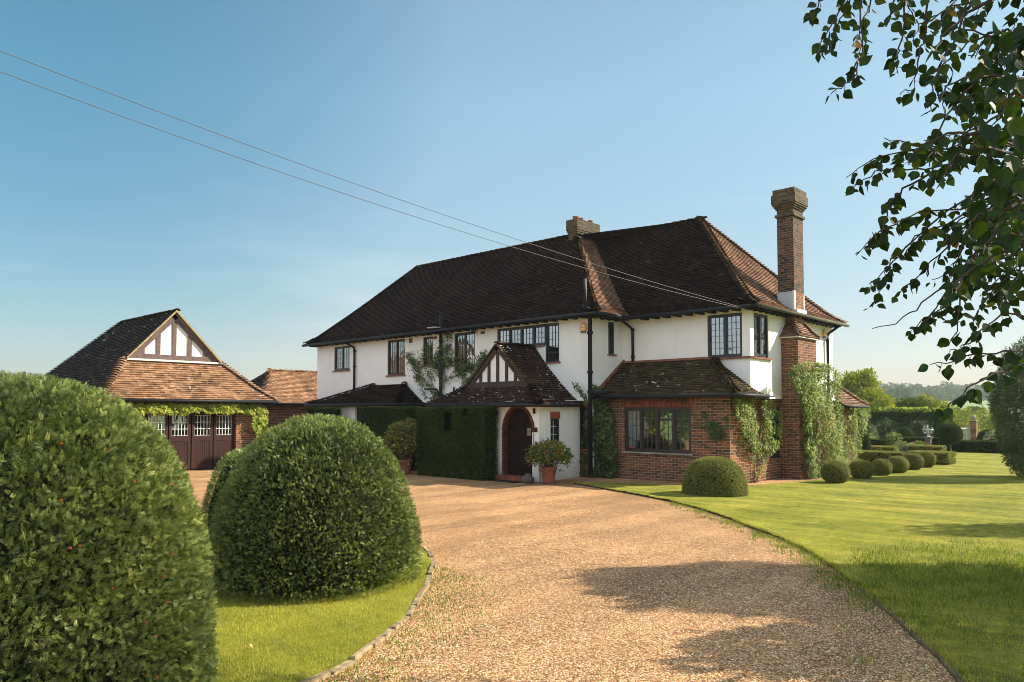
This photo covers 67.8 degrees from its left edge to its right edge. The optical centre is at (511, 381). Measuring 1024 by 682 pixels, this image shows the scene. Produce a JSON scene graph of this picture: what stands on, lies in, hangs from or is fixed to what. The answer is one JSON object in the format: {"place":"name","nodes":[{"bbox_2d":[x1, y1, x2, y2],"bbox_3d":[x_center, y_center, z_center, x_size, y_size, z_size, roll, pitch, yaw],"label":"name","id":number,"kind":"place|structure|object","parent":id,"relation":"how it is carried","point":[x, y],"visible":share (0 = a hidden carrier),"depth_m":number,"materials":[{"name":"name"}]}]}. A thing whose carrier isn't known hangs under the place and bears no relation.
{"place":"outdoors","nodes":[
{"label":"outdoors","id":0,"kind":"place"},
{"bbox_2d":[33,308,278,469],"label":"garage","id":1,"kind":"structure","parent":0,"point":[168,356],"depth_m":26.52,"materials":[{"name":"ceramic"}]},
{"bbox_2d":[145,413,167,439],"bbox_3d":[-11.804,2.002,25.254,0.060,1.940,0.736,-2,-3,43],"label":"door leaf","id":2,"kind":"structure","parent":1,"relation":"in","point":[165,429],"depth_m":25.40,"materials":[{"name":"red paint"}]},
{"bbox_2d":[168,413,190,469],"bbox_3d":[-11.273,2.026,25.819,0.060,1.940,0.736,-2,-3,43],"label":"door leaf","id":3,"kind":"structure","parent":1,"relation":"in","point":[182,444],"depth_m":25.86,"materials":[{"name":"red paint"}]},
{"bbox_2d":[123,402,266,415],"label":"garage vine","id":4,"kind":"object","parent":1,"relation":"attached to","point":[181,409],"visible":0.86,"depth_m":25.86,"materials":[{"name":"green plant"}]},
{"bbox_2d":[191,413,212,468],"bbox_3d":[-10.742,2.050,26.384,0.060,1.940,0.736,-2,-3,43],"label":"door leaf","id":5,"kind":"structure","parent":1,"relation":"in","point":[201,445],"depth_m":26.34,"materials":[{"name":"red paint"}]},
{"bbox_2d":[213,413,233,467],"bbox_3d":[-10.211,2.073,26.950,0.060,1.940,0.736,-2,-3,43],"label":"door leaf","id":6,"kind":"structure","parent":1,"relation":"in","point":[222,444],"depth_m":26.89,"materials":[{"name":"red paint"}]},
{"bbox_2d":[251,408,268,441],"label":"garage vine","id":7,"kind":"object","parent":1,"relation":"attached to","point":[256,427],"visible":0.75,"depth_m":27.54,"materials":[{"name":"green plant"}]},
{"bbox_2d":[190,511,431,681],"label":"lawn","id":8,"kind":"structure","parent":0,"point":[426,558],"depth_m":6.88,"materials":[{"name":"green plant"}]},
{"bbox_2d":[0,370,219,681],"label":"yew dome","id":9,"kind":"structure","parent":8,"relation":"on","point":[105,564],"depth_m":4.30,"materials":[{"name":"green plant"}]},
{"bbox_2d":[201,445,256,539],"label":"yew dome","id":10,"kind":"structure","parent":8,"relation":"on","point":[224,473],"depth_m":11.80,"materials":[{"name":"green plant"}]},
{"bbox_2d":[209,413,423,605],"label":"yew dome","id":11,"kind":"structure","parent":8,"relation":"on","point":[317,504],"depth_m":8.11,"materials":[{"name":"green plant"}]},
{"bbox_2d":[0,0,1023,387],"label":"sky","id":12,"kind":"structure","parent":0,"point":[517,119],"materials":[{"name":"blue"}]},
{"bbox_2d":[164,461,955,681],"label":"gravel driveway","id":13,"kind":"structure","parent":0,"point":[455,515],"depth_m":8.25,"materials":[{"name":"beige gravel"}]},
{"bbox_2d":[250,368,316,437],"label":"outbuilding","id":14,"kind":"structure","parent":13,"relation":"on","point":[293,391],"depth_m":37.21,"materials":[{"name":"tile"}]},
{"bbox_2d":[304,407,342,424],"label":"clipped hedge","id":15,"kind":"object","parent":13,"relation":"on","point":[336,411],"visible":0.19,"depth_m":29.65,"materials":[{"name":"green plant"}]},
{"bbox_2d":[299,546,436,681],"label":"stone kerb","id":16,"kind":"structure","parent":13,"relation":"on","point":[374,643],"depth_m":6.51,"materials":[{"name":"beige stone"}]},
{"bbox_2d":[358,405,418,470],"bbox_3d":[-4.325,1.978,26.865,2.850,2.262,0.770,-2,-3,43],"label":"clipped hedge","id":17,"kind":"object","parent":13,"relation":"on","point":[378,420],"visible":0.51,"depth_m":26.53,"materials":[{"name":"green plant"}]},
{"bbox_2d":[381,417,419,473],"bbox_3d":[-3.428,2.060,24.581,1.668,1.849,1.685,-2,-3,43],"label":"potted hydrangea","id":18,"kind":"object","parent":13,"relation":"on","point":[405,462],"visible":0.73,"depth_m":24.37,"materials":[{"name":"plant"}]},
{"bbox_2d":[321,566,524,681],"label":"weed grass","id":19,"kind":"structure","parent":13,"relation":"on","point":[398,642],"depth_m":6.93,"materials":[{"name":"green plant"}]},
{"bbox_2d":[415,406,498,480],"bbox_3d":[-1.723,1.856,23.296,3.137,2.211,0.720,-2,-3,43],"label":"clipped hedge","id":20,"kind":"object","parent":13,"relation":"on","point":[457,442],"visible":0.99,"depth_m":22.82,"materials":[{"name":"green plant"}]},
{"bbox_2d":[488,479,521,482],"bbox_3d":[-0.191,2.855,21.800,1.050,0.025,0.320,-2,-3,43],"label":"door mat","id":21,"kind":"object","parent":13,"relation":"on","point":[498,480],"depth_m":21.68,"materials":[{"name":"black paint"}]},
{"bbox_2d":[522,473,533,482],"bbox_3d":[0.444,2.713,21.320,0.360,0.270,0.360,-2,-3,43],"label":"stone ornament","id":22,"kind":"object","parent":13,"relation":"on","point":[527,478],"visible":1,"depth_m":21.20,"materials":[{"name":"grey stone"}]},
{"bbox_2d":[524,437,575,483],"bbox_3d":[1.033,2.193,21.160,1.440,1.294,1.401,-2,-3,43],"label":"potted hydrangea","id":23,"kind":"object","parent":13,"relation":"on","point":[557,453],"visible":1,"depth_m":20.94,"materials":[{"name":"plant"}]},
{"bbox_2d":[655,500,883,607],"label":"weed grass","id":24,"kind":"structure","parent":13,"relation":"on","point":[801,551],"depth_m":10.28,"materials":[{"name":"green plant"}]},
{"bbox_2d":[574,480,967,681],"bbox_3d":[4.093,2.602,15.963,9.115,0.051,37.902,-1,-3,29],"label":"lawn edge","id":25,"kind":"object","parent":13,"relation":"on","point":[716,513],"visible":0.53,"depth_m":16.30,"materials":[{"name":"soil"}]},
{"bbox_2d":[857,586,965,681],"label":"edging board","id":26,"kind":"object","parent":13,"relation":"on","point":[953,672],"visible":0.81,"depth_m":6.37,"materials":[{"name":"brown wood"}]},
{"bbox_2d":[302,187,869,482],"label":"country house","id":27,"kind":"structure","parent":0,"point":[545,332],"depth_m":23.86,"materials":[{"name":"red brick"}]},
{"bbox_2d":[332,346,349,371],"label":"window","id":28,"kind":"structure","parent":27,"relation":"in","point":[343,368],"depth_m":32.46,"materials":[{"name":"glass"}]},
{"bbox_2d":[357,407,364,425],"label":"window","id":29,"kind":"structure","parent":27,"relation":"in","point":[357,407],"depth_m":29.81,"materials":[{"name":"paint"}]},
{"bbox_2d":[0,71,742,308],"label":"overhead cable","id":30,"kind":"object","parent":27,"relation":"attached to","point":[332,189],"visible":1,"depth_m":14.96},
{"bbox_2d":[1,51,742,307],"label":"overhead cable","id":31,"kind":"object","parent":27,"relation":"attached to","point":[335,176],"visible":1,"depth_m":14.95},
{"bbox_2d":[385,339,405,376],"bbox_3d":[-4.471,-0.918,29.899,1.210,1.435,0.313,-2,-3,43],"label":"window","id":32,"kind":"structure","parent":27,"relation":"in","point":[398,360],"depth_m":29.94,"materials":[{"name":"grey glass"}]},
{"bbox_2d":[421,336,432,366],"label":"window","id":33,"kind":"structure","parent":27,"relation":"in","point":[425,338],"depth_m":28.60,"materials":[{"name":"black glass"}]},
{"bbox_2d":[403,332,487,399],"bbox_3d":[-2.506,-0.486,27.652,4.805,2.744,0.434,-2,-3,43],"label":"climbing rose","id":34,"kind":"object","parent":27,"relation":"attached to","point":[446,361],"visible":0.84,"depth_m":27.81,"materials":[{"name":"green plant"}]},
{"bbox_2d":[452,332,474,371],"bbox_3d":[-1.631,-1.045,27.237,1.180,1.405,0.313,-2,-3,43],"label":"window","id":35,"kind":"structure","parent":27,"relation":"in","point":[464,354],"depth_m":27.27,"materials":[{"name":"glass"}]},
{"bbox_2d":[498,324,545,345],"bbox_3d":[0.336,-1.486,25.375,2.180,0.680,0.095,-2,-3,43],"label":"window","id":36,"kind":"structure","parent":27,"relation":"in","point":[533,327],"depth_m":25.23,"materials":[{"name":"glass"}]},
{"bbox_2d":[545,323,560,363],"bbox_3d":[1.310,-1.224,24.391,0.690,1.285,0.180,-2,-3,43],"label":"window","id":37,"kind":"structure","parent":27,"relation":"in","point":[548,360],"depth_m":24.53,"materials":[{"name":"glass"}]},
{"bbox_2d":[572,382,588,405],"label":"wall creeper","id":38,"kind":"object","parent":27,"relation":"attached to","point":[580,391],"depth_m":23.14,"materials":[{"name":"green plant"}]},
{"bbox_2d":[580,408,593,450],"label":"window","id":39,"kind":"structure","parent":27,"relation":"in","point":[585,410],"depth_m":23.64,"materials":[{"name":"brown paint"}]},
{"bbox_2d":[579,384,618,478],"bbox_3d":[2.487,1.547,23.284,1.721,3.008,0.482,-2,-3,43],"label":"wall creeper","id":40,"kind":"object","parent":27,"relation":"attached to","point":[599,417],"depth_m":23.05,"materials":[{"name":"green plant"}]},
{"bbox_2d":[607,322,616,355],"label":"window","id":41,"kind":"structure","parent":27,"relation":"in","point":[610,324],"depth_m":24.19,"materials":[{"name":"glass"}]},
{"bbox_2d":[622,407,692,455],"bbox_3d":[4.254,1.429,22.155,2.370,1.355,0.313,-2,-3,43],"label":"window","id":42,"kind":"structure","parent":27,"relation":"in","point":[637,440],"depth_m":22.16,"materials":[{"name":"brown paint"}]},
{"bbox_2d":[620,398,695,423],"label":"wall creeper","id":43,"kind":"object","parent":27,"relation":"attached to","point":[675,399],"depth_m":21.80,"materials":[{"name":"green plant"}]},
{"bbox_2d":[691,406,727,441],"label":"wall creeper","id":44,"kind":"object","parent":27,"relation":"attached to","point":[717,434],"depth_m":20.74,"materials":[{"name":"green plant"}]},
{"bbox_2d":[708,312,741,357],"bbox_3d":[6.221,-1.330,22.175,1.090,1.260,0.095,-2,-3,43],"label":"window","id":45,"kind":"structure","parent":27,"relation":"in","point":[725,316],"depth_m":22.16,"materials":[{"name":"glass"}]},
{"bbox_2d":[740,436,767,479],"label":"wall creeper","id":46,"kind":"object","parent":27,"relation":"attached to","point":[757,473],"depth_m":21.45,"materials":[{"name":"green plant"}]},
{"bbox_2d":[732,387,782,482],"bbox_3d":[7.020,1.515,21.475,0.337,2.694,3.001,-2,-3,43],"label":"wall creeper","id":47,"kind":"object","parent":27,"relation":"attached to","point":[770,426],"depth_m":21.34,"materials":[{"name":"green plant"}]},
{"bbox_2d":[754,313,767,357],"bbox_3d":[7.184,-1.341,22.160,0.095,1.240,0.960,-2,-3,43],"label":"window","id":48,"kind":"structure","parent":27,"relation":"in","point":[759,317],"depth_m":22.16,"materials":[{"name":"glass"}]},
{"bbox_2d":[770,408,782,459],"bbox_3d":[7.817,1.563,22.836,0.313,1.545,0.890,-2,-3,43],"label":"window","id":49,"kind":"structure","parent":27,"relation":"in","point":[775,456],"depth_m":22.81,"materials":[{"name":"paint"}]},
{"bbox_2d":[787,361,845,478],"bbox_3d":[9.436,1.215,23.110,0.624,3.664,3.897,-2,-3,43],"label":"wall creeper","id":50,"kind":"object","parent":27,"relation":"attached to","point":[832,423],"depth_m":22.99,"materials":[{"name":"green plant"}]},
{"bbox_2d":[840,404,871,464],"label":"wall creeper","id":51,"kind":"object","parent":27,"relation":"attached to","point":[854,454],"depth_m":26.60,"materials":[{"name":"green plant"}]},
{"bbox_2d":[573,451,1023,681],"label":"lawn","id":52,"kind":"structure","parent":0,"point":[972,485],"depth_m":13.82,"materials":[{"name":"green plant"}]},
{"bbox_2d":[681,456,748,496],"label":"topiary bush","id":53,"kind":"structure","parent":52,"relation":"on","point":[712,476],"depth_m":17.60,"materials":[{"name":"green plant"}]},
{"bbox_2d":[820,461,850,482],"bbox_3d":[8.941,2.516,21.064,0.803,0.640,0.803,-2,-3,43],"label":"box ball","id":54,"kind":"object","parent":52,"relation":"on","point":[834,471],"visible":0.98,"depth_m":20.83,"materials":[{"name":"green plant"}]},
{"bbox_2d":[848,459,874,478],"bbox_3d":[10.298,2.592,22.450,0.733,0.598,0.748,-2,-3,43],"label":"box ball","id":55,"kind":"object","parent":52,"relation":"on","point":[862,468],"visible":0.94,"depth_m":22.22,"materials":[{"name":"green plant"}]},
{"bbox_2d":[855,428,870,449],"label":"topiary dome","id":56,"kind":"structure","parent":52,"relation":"on","point":[866,443],"depth_m":33.67,"materials":[{"name":"green plant"}]},
{"bbox_2d":[834,366,895,407],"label":"golden tree","id":57,"kind":"object","parent":52,"relation":"on","point":[870,390],"visible":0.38,"depth_m":55.27,"materials":[{"name":"green plant"}]},
{"bbox_2d":[858,419,878,435],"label":"flowering hydrangea","id":58,"kind":"object","parent":52,"relation":"on","point":[870,429],"visible":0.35,"depth_m":46.80,"materials":[{"name":"green plant"}]},
{"bbox_2d":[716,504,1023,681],"bbox_3d":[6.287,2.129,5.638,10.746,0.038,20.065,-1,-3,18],"label":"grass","id":59,"kind":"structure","parent":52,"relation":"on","point":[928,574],"depth_m":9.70,"materials":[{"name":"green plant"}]},
{"bbox_2d":[870,438,891,445],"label":"hedge","id":60,"kind":"object","parent":52,"relation":"on","point":[881,442],"visible":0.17,"depth_m":36.87,"materials":[{"name":"green plant"}]},
{"bbox_2d":[872,458,892,475],"bbox_3d":[11.437,2.658,23.577,0.647,0.556,0.638,-2,-3,43],"label":"box ball","id":61,"kind":"object","parent":52,"relation":"on","point":[883,467],"visible":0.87,"depth_m":23.38,"materials":[{"name":"green plant"}]},
{"bbox_2d":[857,450,907,462],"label":"hedge","id":62,"kind":"object","parent":52,"relation":"on","point":[870,455],"visible":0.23,"depth_m":29.51,"materials":[{"name":"green plant"}]},
{"bbox_2d":[870,445,899,452],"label":"hedge","id":63,"kind":"object","parent":52,"relation":"on","point":[884,448],"visible":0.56,"depth_m":33.43,"materials":[{"name":"green plant"}]},
{"bbox_2d":[874,417,901,437],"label":"flowering hydrangea","id":64,"kind":"object","parent":52,"relation":"on","point":[882,424],"visible":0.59,"depth_m":48.76,"materials":[{"name":"green plant"}]},
{"bbox_2d":[886,431,903,445],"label":"rose bush","id":65,"kind":"object","parent":52,"relation":"on","point":[892,435],"visible":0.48,"depth_m":40.82,"materials":[{"name":"green plant"}]},
{"bbox_2d":[887,455,909,472],"bbox_3d":[12.399,2.686,24.532,0.724,0.607,0.726,-2,-3,43],"label":"box ball","id":66,"kind":"object","parent":52,"relation":"on","point":[900,464],"visible":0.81,"depth_m":24.29,"materials":[{"name":"green plant"}]},
{"bbox_2d":[893,440,907,450],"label":"flower clump","id":67,"kind":"object","parent":52,"relation":"on","point":[901,442],"visible":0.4,"depth_m":38.37,"materials":[{"name":"green plant"}]},
{"bbox_2d":[855,406,953,436],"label":"tall hedge","id":68,"kind":"object","parent":52,"relation":"on","point":[902,416],"visible":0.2,"depth_m":49.00,"materials":[{"name":"green plant"}]},
{"bbox_2d":[869,436,939,447],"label":"hedge","id":69,"kind":"object","parent":52,"relation":"on","point":[935,440],"visible":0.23,"depth_m":40.38,"materials":[{"name":"green plant"}]},
{"bbox_2d":[897,427,914,437],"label":"topiary dome","id":70,"kind":"structure","parent":52,"relation":"on","point":[906,431],"depth_m":45.21,"materials":[{"name":"green plant"}]},
{"bbox_2d":[902,443,912,451],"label":"flower clump","id":71,"kind":"object","parent":52,"relation":"on","point":[904,448],"visible":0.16,"depth_m":37.50,"materials":[{"name":"green plant"}]},
{"bbox_2d":[902,453,923,469],"bbox_3d":[13.634,2.729,25.913,0.718,0.605,0.735,-2,-3,43],"label":"box ball","id":72,"kind":"object","parent":52,"relation":"on","point":[916,461],"visible":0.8,"depth_m":25.67,"materials":[{"name":"green plant"}]},
{"bbox_2d":[803,0,1023,427],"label":"birch tree","id":73,"kind":"object","parent":52,"relation":"on","point":[1001,186],"visible":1,"depth_m":2.54,"materials":[{"name":"green plant"}]},
{"bbox_2d":[912,440,924,444],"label":"flower clump","id":74,"kind":"object","parent":52,"relation":"on","point":[916,442],"visible":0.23,"depth_m":38.37,"materials":[{"name":"green plant"}]},
{"bbox_2d":[908,418,935,436],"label":"flowering hydrangea","id":75,"kind":"object","parent":52,"relation":"on","point":[920,423],"visible":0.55,"depth_m":47.73,"materials":[{"name":"green plant"}]},
{"bbox_2d":[906,444,946,450],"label":"hedge","id":76,"kind":"object","parent":52,"relation":"on","point":[910,447],"visible":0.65,"depth_m":33.62,"materials":[{"name":"green plant"}]},
{"bbox_2d":[917,451,936,466],"bbox_3d":[14.701,2.772,27.053,0.704,0.617,0.697,-2,-3,43],"label":"box ball","id":77,"kind":"object","parent":52,"relation":"on","point":[930,458],"visible":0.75,"depth_m":26.81,"materials":[{"name":"green plant"}]},
{"bbox_2d":[922,425,933,446],"bbox_3d":[19.937,2.779,36.482,0.493,1.410,0.486,-2,-3,43],"label":"armillary sphere","id":78,"kind":"object","parent":52,"relation":"on","point":[928,439],"visible":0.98,"depth_m":36.42,"materials":[{"name":"stone"}]},
{"bbox_2d":[937,424,963,450],"bbox_3d":[21.284,2.779,36.990,1.130,1.456,1.139,-2,-3,43],"label":"standard tree","id":79,"kind":"object","parent":52,"relation":"on","point":[950,435],"visible":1,"depth_m":36.67,"materials":[{"name":"green plant"}]},
{"bbox_2d":[960,427,970,439],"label":"iron fence","id":80,"kind":"object","parent":52,"relation":"on","point":[966,432],"visible":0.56,"depth_m":51.54,"materials":[{"name":"metal"}]},
{"bbox_2d":[938,439,1023,452],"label":"hedge","id":81,"kind":"object","parent":52,"relation":"on","point":[980,446],"visible":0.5,"depth_m":37.16,"materials":[{"name":"green plant"}]},
{"bbox_2d":[976,429,995,439],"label":"topiary dome","id":82,"kind":"structure","parent":52,"relation":"on","point":[981,434],"depth_m":44.86,"materials":[{"name":"green plant"}]},
{"bbox_2d":[983,430,996,439],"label":"garden shrub","id":83,"kind":"object","parent":52,"relation":"on","point":[989,435],"visible":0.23,"depth_m":44.15,"materials":[{"name":"green plant"}]},
{"bbox_2d":[985,336,1023,476],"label":"weeping bush","id":84,"kind":"object","parent":52,"relation":"on","point":[1009,439],"visible":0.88,"depth_m":22.54,"materials":[{"name":"green plant"}]},
{"bbox_2d":[907,450,956,464],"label":"hedge","id":85,"kind":"object","parent":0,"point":[945,458],"visible":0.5,"depth_m":28.38,"materials":[{"name":"green plant"}]},
{"bbox_2d":[969,415,977,439],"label":"brick pier","id":86,"kind":"structure","parent":0,"point":[973,428],"depth_m":51.86,"materials":[{"name":"brick"}]},
{"bbox_2d":[942,399,1023,434],"bbox_3d":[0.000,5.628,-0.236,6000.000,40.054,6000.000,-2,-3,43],"label":"hillside","id":87,"kind":"structure","parent":0,"point":[967,403],"depth_m":362.93,"materials":[{"name":"green plant"}]},
{"bbox_2d":[894,396,931,407],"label":"orchard tree","id":88,"kind":"object","parent":87,"relation":"on","point":[914,401],"visible":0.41,"depth_m":59.31,"materials":[{"name":"green plant"}]},
{"bbox_2d":[903,392,955,413],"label":"orchard tree","id":89,"kind":"object","parent":87,"relation":"on","point":[937,402],"visible":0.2,"depth_m":59.28,"materials":[{"name":"green plant"}]},
{"bbox_2d":[859,381,1019,405],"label":"woodland","id":90,"kind":"object","parent":87,"relation":"on","point":[951,391],"visible":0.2,"depth_m":472.36,"materials":[{"name":"green plant"}]},
{"bbox_2d":[943,403,963,419],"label":"orchard tree","id":91,"kind":"object","parent":87,"relation":"on","point":[957,408],"visible":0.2,"depth_m":61.25,"materials":[{"name":"green plant"}]},
{"bbox_2d":[951,405,980,438],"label":"garden shrub","id":92,"kind":"object","parent":87,"relation":"on","point":[963,417],"visible":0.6,"depth_m":57.90,"materials":[{"name":"green plant"}]},
{"bbox_2d":[956,413,985,439],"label":"oak tree","id":93,"kind":"object","parent":87,"relation":"on","point":[966,420],"visible":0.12,"depth_m":98.96,"materials":[{"name":"green plant"}]},
{"bbox_2d":[959,404,988,439],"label":"oak tree","id":94,"kind":"object","parent":87,"relation":"on","point":[977,408],"visible":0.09,"depth_m":109.34,"materials":[{"name":"green plant"}]},
{"bbox_2d":[964,408,994,431],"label":"garden shrub","id":95,"kind":"object","parent":87,"relation":"on","point":[985,421],"visible":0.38,"depth_m":59.84,"materials":[{"name":"green plant"}]},
{"bbox_2d":[978,413,995,432],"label":"oak tree","id":96,"kind":"object","parent":87,"relation":"on","point":[984,417],"visible":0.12,"depth_m":104.51,"materials":[{"name":"green plant"}]}
]}

